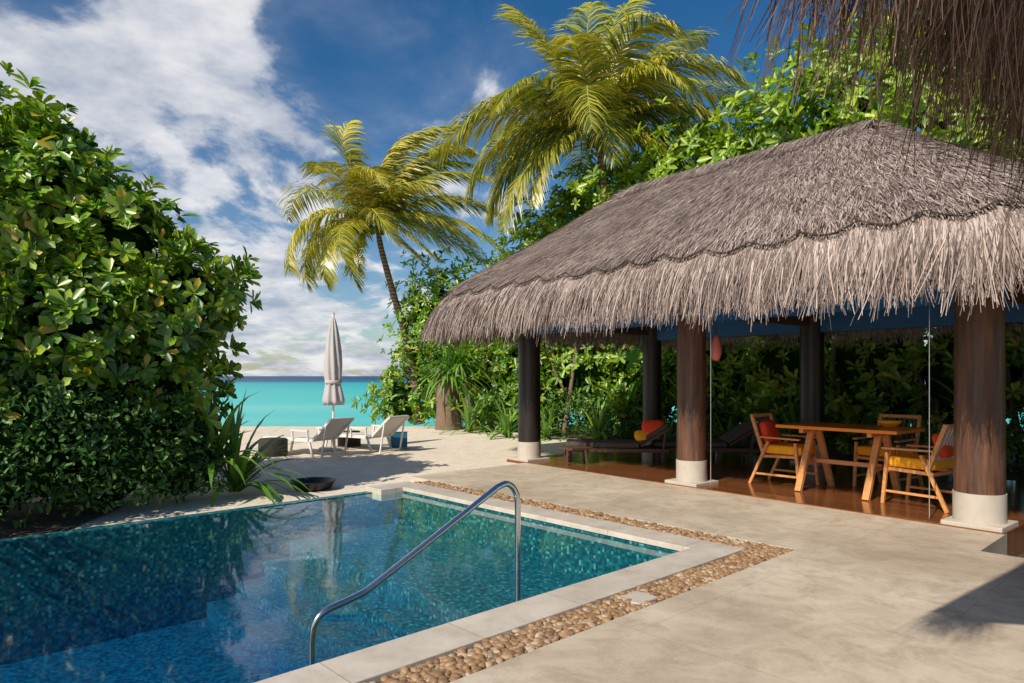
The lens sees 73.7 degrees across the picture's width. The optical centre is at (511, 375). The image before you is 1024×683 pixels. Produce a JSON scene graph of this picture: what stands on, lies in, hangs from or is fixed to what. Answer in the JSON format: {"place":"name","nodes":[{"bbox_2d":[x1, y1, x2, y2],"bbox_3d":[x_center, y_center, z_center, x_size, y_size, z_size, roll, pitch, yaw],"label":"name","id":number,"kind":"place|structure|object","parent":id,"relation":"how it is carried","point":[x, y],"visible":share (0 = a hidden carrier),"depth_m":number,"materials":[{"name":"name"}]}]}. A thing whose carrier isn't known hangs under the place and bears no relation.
{"place":"outdoors","nodes":[
{"label":"outdoors","id":0,"kind":"place"},
{"bbox_2d":[0,0,944,375],"label":"sky","id":1,"kind":"structure","parent":0,"point":[223,103],"materials":[{"name":"blue"}]},
{"bbox_2d":[0,422,1023,557],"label":"planting soil","id":2,"kind":"structure","parent":0,"point":[54,521],"depth_m":8.21,"materials":[{"name":"brown soil"}]},
{"bbox_2d":[0,331,232,528],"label":"hedge","id":3,"kind":"object","parent":2,"relation":"on","point":[114,451],"visible":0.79,"depth_m":8.00,"materials":[{"name":"green plant"}]},
{"bbox_2d":[0,61,262,502],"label":"sea lettuce bush","id":4,"kind":"object","parent":2,"relation":"on","point":[93,274],"visible":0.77,"depth_m":8.25,"materials":[{"name":"green plant"}]},
{"bbox_2d":[436,391,515,434],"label":"spider lily","id":5,"kind":"object","parent":2,"relation":"on","point":[469,419],"visible":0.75,"depth_m":19.45,"materials":[{"name":"green plant"}]},
{"bbox_2d":[495,367,560,420],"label":"banana plant","id":6,"kind":"object","parent":2,"relation":"on","point":[516,398],"visible":0.11,"depth_m":18.95,"materials":[{"name":"green plant"}]},
{"bbox_2d":[512,401,588,440],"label":"spider lily","id":7,"kind":"object","parent":2,"relation":"on","point":[545,431],"visible":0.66,"depth_m":17.48,"materials":[{"name":"green plant"}]},
{"bbox_2d":[547,340,577,433],"bbox_3d":[1.456,0.026,18.761,1.018,3.270,0.444,0,0,-7],"label":"sapling trunk","id":8,"kind":"object","parent":2,"relation":"on","point":[565,422],"visible":0.52,"depth_m":18.67,"materials":[{"name":"brown plant"}]},
{"bbox_2d":[425,0,760,430],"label":"palm tree","id":9,"kind":"object","parent":2,"relation":"on","point":[601,95],"visible":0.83,"depth_m":19.13,"materials":[{"name":"green plant"}]},
{"bbox_2d":[562,386,633,438],"bbox_3d":[2.302,1.083,17.326,2.895,1.876,2.426,0,0,-31],"label":"spider lily","id":10,"kind":"object","parent":2,"relation":"on","point":[598,420],"visible":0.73,"depth_m":17.18,"materials":[{"name":"green plant"}]},
{"bbox_2d":[480,96,771,431],"bbox_3d":[3.894,-2.881,19.971,9.826,9.110,5.570,0,0,36],"label":"broadleaf tree","id":11,"kind":"object","parent":2,"relation":"on","point":[644,169],"visible":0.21,"depth_m":19.26,"materials":[{"name":"green plant"}]},
{"bbox_2d":[592,375,667,436],"bbox_3d":[2.900,0.653,17.956,2.304,1.965,2.368,0,0,40],"label":"banana plant","id":12,"kind":"object","parent":2,"relation":"on","point":[627,404],"visible":0.53,"depth_m":18.02,"materials":[{"name":"green plant"}]},
{"bbox_2d":[635,412,676,438],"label":"spider lily","id":13,"kind":"object","parent":2,"relation":"on","point":[672,428],"visible":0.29,"depth_m":17.02,"materials":[{"name":"green plant"}]},
{"bbox_2d":[662,373,708,406],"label":"banana plant","id":14,"kind":"object","parent":2,"relation":"on","point":[675,396],"visible":0.12,"depth_m":17.07,"materials":[{"name":"green plant"}]},
{"bbox_2d":[350,217,1023,474],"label":"tropical shrubbery","id":15,"kind":"object","parent":2,"relation":"on","point":[888,378],"visible":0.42,"depth_m":17.26,"materials":[{"name":"green plant"}]},
{"bbox_2d":[708,410,754,445],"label":"spider lily","id":16,"kind":"object","parent":2,"relation":"on","point":[728,427],"visible":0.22,"depth_m":15.71,"materials":[{"name":"green plant"}]},
{"bbox_2d":[721,376,791,443],"bbox_3d":[5.858,0.820,15.279,1.781,1.632,2.882,0,0,37],"label":"banana plant","id":17,"kind":"object","parent":2,"relation":"on","point":[765,405],"visible":0.34,"depth_m":15.13,"materials":[{"name":"green plant"}]},
{"bbox_2d":[739,386,844,454],"bbox_3d":[5.878,1.153,14.458,2.476,2.011,2.841,0,0,-24],"label":"spider lily","id":18,"kind":"object","parent":2,"relation":"on","point":[793,413],"visible":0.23,"depth_m":14.19,"materials":[{"name":"green plant"}]},
{"bbox_2d":[825,333,835,453],"bbox_3d":[6.661,0.026,14.367,0.641,3.265,0.439,0,0,-12],"label":"sapling trunk","id":19,"kind":"object","parent":2,"relation":"on","point":[833,376],"visible":0.2,"depth_m":14.28,"materials":[{"name":"brown plant"}]},
{"bbox_2d":[670,7,1015,436],"bbox_3d":[8.213,-3.785,16.378,8.841,10.917,5.802,0,0,36],"label":"broadleaf tree","id":20,"kind":"object","parent":2,"relation":"on","point":[785,124],"visible":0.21,"depth_m":15.50,"materials":[{"name":"green plant"}]},
{"bbox_2d":[825,371,907,453],"bbox_3d":[6.846,0.609,13.743,1.884,2.051,2.247,0,0,0],"label":"banana plant","id":21,"kind":"object","parent":2,"relation":"on","point":[853,407],"visible":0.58,"depth_m":13.82,"materials":[{"name":"green plant"}]},
{"bbox_2d":[827,417,918,463],"bbox_3d":[6.963,1.373,13.120,2.043,1.294,2.076,0,0,0],"label":"spider lily","id":22,"kind":"object","parent":2,"relation":"on","point":[868,443],"visible":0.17,"depth_m":13.19,"materials":[{"name":"green plant"}]},
{"bbox_2d":[883,409,941,461],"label":"spider lily","id":23,"kind":"object","parent":2,"relation":"on","point":[927,441],"visible":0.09,"depth_m":12.50,"materials":[{"name":"green plant"}]},
{"bbox_2d":[904,337,939,445],"bbox_3d":[7.956,0.026,13.061,1.018,3.270,0.444,0,0,-7],"label":"sapling trunk","id":24,"kind":"object","parent":2,"relation":"on","point":[936,404],"visible":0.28,"depth_m":12.96,"materials":[{"name":"brown plant"}]},
{"bbox_2d":[907,369,1023,403],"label":"banana plant","id":25,"kind":"object","parent":2,"relation":"on","point":[1008,384],"visible":0.09,"depth_m":12.46,"materials":[{"name":"green plant"}]},
{"bbox_2d":[908,41,1023,158],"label":"broadleaf tree","id":26,"kind":"object","parent":2,"relation":"on","point":[962,122],"depth_m":13.30,"materials":[{"name":"green plant"}]},
{"bbox_2d":[1006,358,1023,468],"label":"sapling trunk","id":27,"kind":"object","parent":2,"relation":"on","point":[1009,379],"visible":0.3,"depth_m":11.96,"materials":[{"name":"brown plant"}]},
{"bbox_2d":[25,426,1023,530],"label":"ground","id":28,"kind":"structure","parent":0,"point":[429,450],"depth_m":12.66,"materials":[{"name":"beige sand"}]},
{"bbox_2d":[147,380,294,498],"bbox_3d":[-4.143,0.703,9.522,2.341,1.670,2.141,0,0,0],"label":"spider lily","id":29,"kind":"object","parent":28,"relation":"on","point":[225,429],"visible":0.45,"depth_m":9.35,"materials":[{"name":"green plant"}]},
{"bbox_2d":[184,389,313,506],"bbox_3d":[-3.819,0.987,9.885,2.237,1.636,2.228,0,0,0],"label":"spider lily","id":30,"kind":"object","parent":28,"relation":"on","point":[235,483],"visible":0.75,"depth_m":9.62,"materials":[{"name":"green plant"}]},
{"bbox_2d":[258,437,287,456],"bbox_3d":[-4.900,1.460,14.000,0.580,0.360,0.580,0,0,0],"label":"wicker table","id":31,"kind":"object","parent":28,"relation":"on","point":[282,441],"visible":0.66,"depth_m":13.78,"materials":[{"name":"wicker"}]},
{"bbox_2d":[263,417,353,457],"bbox_3d":[-4.253,1.238,14.259,1.948,0.797,0.788,0,0,30],"label":"sun lounger","id":32,"kind":"object","parent":28,"relation":"on","point":[332,429],"visible":0.95,"depth_m":13.96,"materials":[{"name":"fabric"}]},
{"bbox_2d":[288,477,335,491],"bbox_3d":[-2.980,1.637,10.200,0.690,0.165,0.690,0,0,0],"label":"fire bowl","id":33,"kind":"object","parent":28,"relation":"on","point":[313,484],"visible":0.91,"depth_m":10.07,"materials":[{"name":"black stone"}]},
{"bbox_2d":[317,312,348,451],"bbox_3d":[-3.900,0.120,14.900,0.680,3.060,0.680,0,0,0],"label":"beach umbrella","id":34,"kind":"object","parent":28,"relation":"on","point":[333,394],"visible":0.93,"depth_m":14.79,"materials":[{"name":"fabric"}]},
{"bbox_2d":[337,430,360,446],"bbox_3d":[-3.720,1.450,15.600,0.520,0.380,0.520,0,0,0],"label":"wicker table","id":35,"kind":"object","parent":28,"relation":"on","point":[353,442],"visible":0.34,"depth_m":15.39,"materials":[{"name":"wicker"}]},
{"bbox_2d":[324,415,408,453],"bbox_3d":[-3.223,1.238,14.959,1.948,0.797,0.788,0,0,30],"label":"sun lounger","id":36,"kind":"object","parent":28,"relation":"on","point":[389,426],"visible":0.79,"depth_m":14.65,"materials":[{"name":"plastic"}]},
{"bbox_2d":[0,481,744,682],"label":"swimming pool","id":37,"kind":"structure","parent":28,"relation":"in","point":[242,595],"depth_m":7.36,"materials":[{"name":"liquid"}]},
{"bbox_2d":[308,481,520,665],"bbox_3d":[-0.646,1.795,5.301,1.920,1.811,0.110,0,0,-40],"label":"pool handrail","id":38,"kind":"object","parent":37,"relation":"on","point":[391,571],"visible":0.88,"depth_m":5.31,"materials":[{"name":"silver metal"}]},
{"bbox_2d":[275,117,505,424],"bbox_3d":[-4.479,-4.037,25.229,9.052,11.564,7.142,0,0,0],"label":"palm tree","id":39,"kind":"object","parent":28,"relation":"on","point":[388,192],"visible":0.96,"depth_m":24.59,"materials":[{"name":"green plant"}]},
{"bbox_2d":[388,429,407,448],"bbox_3d":[-2.550,1.410,15.300,0.400,0.400,0.380,0,0,-17],"label":"cool box","id":40,"kind":"object","parent":28,"relation":"on","point":[395,438],"visible":0.73,"depth_m":15.14,"materials":[{"name":"blue plastic"}]},
{"bbox_2d":[410,398,462,429],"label":"spider lily","id":41,"kind":"object","parent":28,"relation":"on","point":[435,403],"visible":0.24,"depth_m":21.44,"materials":[{"name":"green plant"}]},
{"bbox_2d":[406,337,491,429],"bbox_3d":[-1.962,0.042,20.890,2.956,3.366,3.118,0,0,0],"label":"pandanus tree","id":42,"kind":"object","parent":28,"relation":"on","point":[444,377],"visible":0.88,"depth_m":20.61,"materials":[{"name":"green plant"}]},
{"bbox_2d":[472,399,517,439],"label":"spider lily","id":43,"kind":"object","parent":28,"relation":"on","point":[505,420],"visible":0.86,"depth_m":18.08,"materials":[{"name":"green plant"}]},
{"bbox_2d":[121,376,1023,425],"bbox_3d":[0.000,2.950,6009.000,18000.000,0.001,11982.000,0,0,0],"label":"sea","id":44,"kind":"structure","parent":0,"point":[292,400],"depth_m":78.98,"materials":[{"name":"liquid"}]},
{"bbox_2d":[411,463,1023,682],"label":"patio","id":45,"kind":"structure","parent":0,"point":[837,596],"depth_m":4.74,"materials":[{"name":"stone"}]},
{"bbox_2d":[364,480,793,682],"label":"pebble border","id":46,"kind":"object","parent":45,"relation":"in","point":[462,662],"visible":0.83,"depth_m":4.67,"materials":[{"name":"gravel"}]},
{"bbox_2d":[618,591,657,605],"bbox_3d":[0.909,1.622,4.927,0.230,0.056,0.200,0,0,-43],"label":"drain cover","id":47,"kind":"object","parent":46,"relation":"on","point":[636,597],"visible":0.58,"depth_m":4.91,"materials":[{"name":"concrete"}]},
{"bbox_2d":[420,117,1023,556],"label":"thatched pavilion","id":48,"kind":"structure","parent":45,"relation":"on","point":[800,239],"depth_m":8.87,"materials":[{"name":"plant"}]},
{"bbox_2d":[558,445,592,464],"bbox_3d":[1.150,1.436,12.350,0.504,0.312,0.504,0,0,-21],"label":"side table","id":49,"kind":"object","parent":48,"relation":"on","point":[575,448],"visible":1,"depth_m":12.22,"materials":[{"name":"brown wood"}]},
{"bbox_2d":[564,424,668,462],"bbox_3d":[1.954,1.235,12.900,1.909,0.706,0.750,0,0,6],"label":"daybed","id":50,"kind":"object","parent":48,"relation":"on","point":[616,445],"visible":0.81,"depth_m":12.55,"materials":[{"name":"brown wood"}]},
{"bbox_2d":[634,430,652,440],"bbox_3d":[2.450,1.100,12.600,0.390,0.222,0.182,0,0,-11],"label":"cushion","id":51,"kind":"object","parent":50,"relation":"on","point":[639,435],"visible":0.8,"depth_m":12.53,"materials":[{"name":"yellow fabric"}]},
{"bbox_2d":[642,419,664,432],"bbox_3d":[2.620,0.940,12.620,0.438,0.271,0.205,0,0,5],"label":"cushion","id":52,"kind":"object","parent":50,"relation":"on","point":[649,426],"visible":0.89,"depth_m":12.57,"materials":[{"name":"red fabric"}]},
{"bbox_2d":[648,422,756,461],"bbox_3d":[3.604,1.235,13.000,1.909,0.706,0.750,0,0,6],"label":"daybed","id":53,"kind":"object","parent":48,"relation":"on","point":[731,438],"visible":0.77,"depth_m":12.67,"materials":[{"name":"brown wood"}]},
{"bbox_2d":[710,317,710,486],"bbox_3d":[2.834,0.240,9.734,0.012,2.680,0.010,0,0,0],"label":"rain chain","id":54,"kind":"object","parent":48,"relation":"on","point":[710,404],"visible":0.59,"depth_m":9.73,"materials":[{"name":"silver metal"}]},
{"bbox_2d":[711,322,721,360],"bbox_3d":[2.967,-0.560,9.934,0.160,0.680,0.160,0,0,0],"label":"hanging buoy","id":55,"kind":"object","parent":48,"relation":"hanging from","point":[716,352],"visible":0.91,"depth_m":9.88,"materials":[{"name":"plastic"}]},
{"bbox_2d":[748,413,819,484],"bbox_3d":[3.991,1.078,10.032,0.640,1.034,0.786,0,0,-42],"label":"dining chair","id":56,"kind":"object","parent":48,"relation":"on","point":[779,450],"visible":0.88,"depth_m":9.95,"materials":[{"name":"orange wood"}]},
{"bbox_2d":[758,420,779,442],"bbox_3d":[3.840,0.830,10.180,0.409,0.344,0.192,0,0,-42],"label":"cushion","id":57,"kind":"object","parent":56,"relation":"on","point":[768,428],"visible":0.88,"depth_m":10.08,"materials":[{"name":"red fabric"}]},
{"bbox_2d":[775,422,924,500],"bbox_3d":[4.570,1.139,9.300,0.900,0.917,1.600,0,0,-40],"label":"dining table","id":58,"kind":"object","parent":48,"relation":"on","point":[879,433],"visible":0.89,"depth_m":9.18,"materials":[{"name":"orange wood"}]},
{"bbox_2d":[877,420,901,427],"bbox_3d":[4.950,0.630,8.950,0.300,0.090,0.300,0,0,0],"label":"fruit bowl","id":59,"kind":"object","parent":58,"relation":"on","point":[889,423],"visible":1,"depth_m":8.87,"materials":[{"name":"yellow ceramic"}]},
{"bbox_2d":[852,414,923,486],"bbox_3d":[5.386,1.078,9.775,0.786,1.034,0.640,0,0,-35],"label":"dining chair","id":60,"kind":"object","parent":48,"relation":"on","point":[863,452],"visible":0.56,"depth_m":9.77,"materials":[{"name":"orange wood"}]},
{"bbox_2d":[880,424,953,512],"bbox_3d":[5.083,1.078,8.383,0.640,1.034,0.786,0,0,-33],"label":"dining chair","id":61,"kind":"object","parent":48,"relation":"on","point":[908,463],"visible":0.77,"depth_m":8.25,"materials":[{"name":"orange wood"}]},
{"bbox_2d":[932,432,953,457],"bbox_3d":[5.200,0.830,8.220,0.390,0.306,0.176,0,0,-40],"label":"cushion","id":62,"kind":"object","parent":61,"relation":"on","point":[946,451],"visible":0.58,"depth_m":8.12,"materials":[{"name":"red fabric"}]},
{"bbox_2d":[929,291,929,519],"bbox_3d":[4.598,0.240,7.520,0.012,2.680,0.010,0,0,0],"label":"rain chain","id":63,"kind":"object","parent":48,"relation":"on","point":[929,406],"visible":0.59,"depth_m":7.51,"materials":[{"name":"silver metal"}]},
{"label":"posts","id":64,"kind":"object","parent":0,"visible":0},
{"bbox_2d":[921,0,1023,80],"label":"thatch slab","id":65,"kind":"structure","parent":64,"relation":"on","point":[996,25],"depth_m":2.42,"materials":[{"name":"brown wicker"}]},
{"bbox_2d":[695,0,1023,227],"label":"eave fringe","id":66,"kind":"object","parent":65,"relation":"attached to","point":[935,13],"visible":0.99,"depth_m":2.22,"materials":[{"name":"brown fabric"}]}
]}

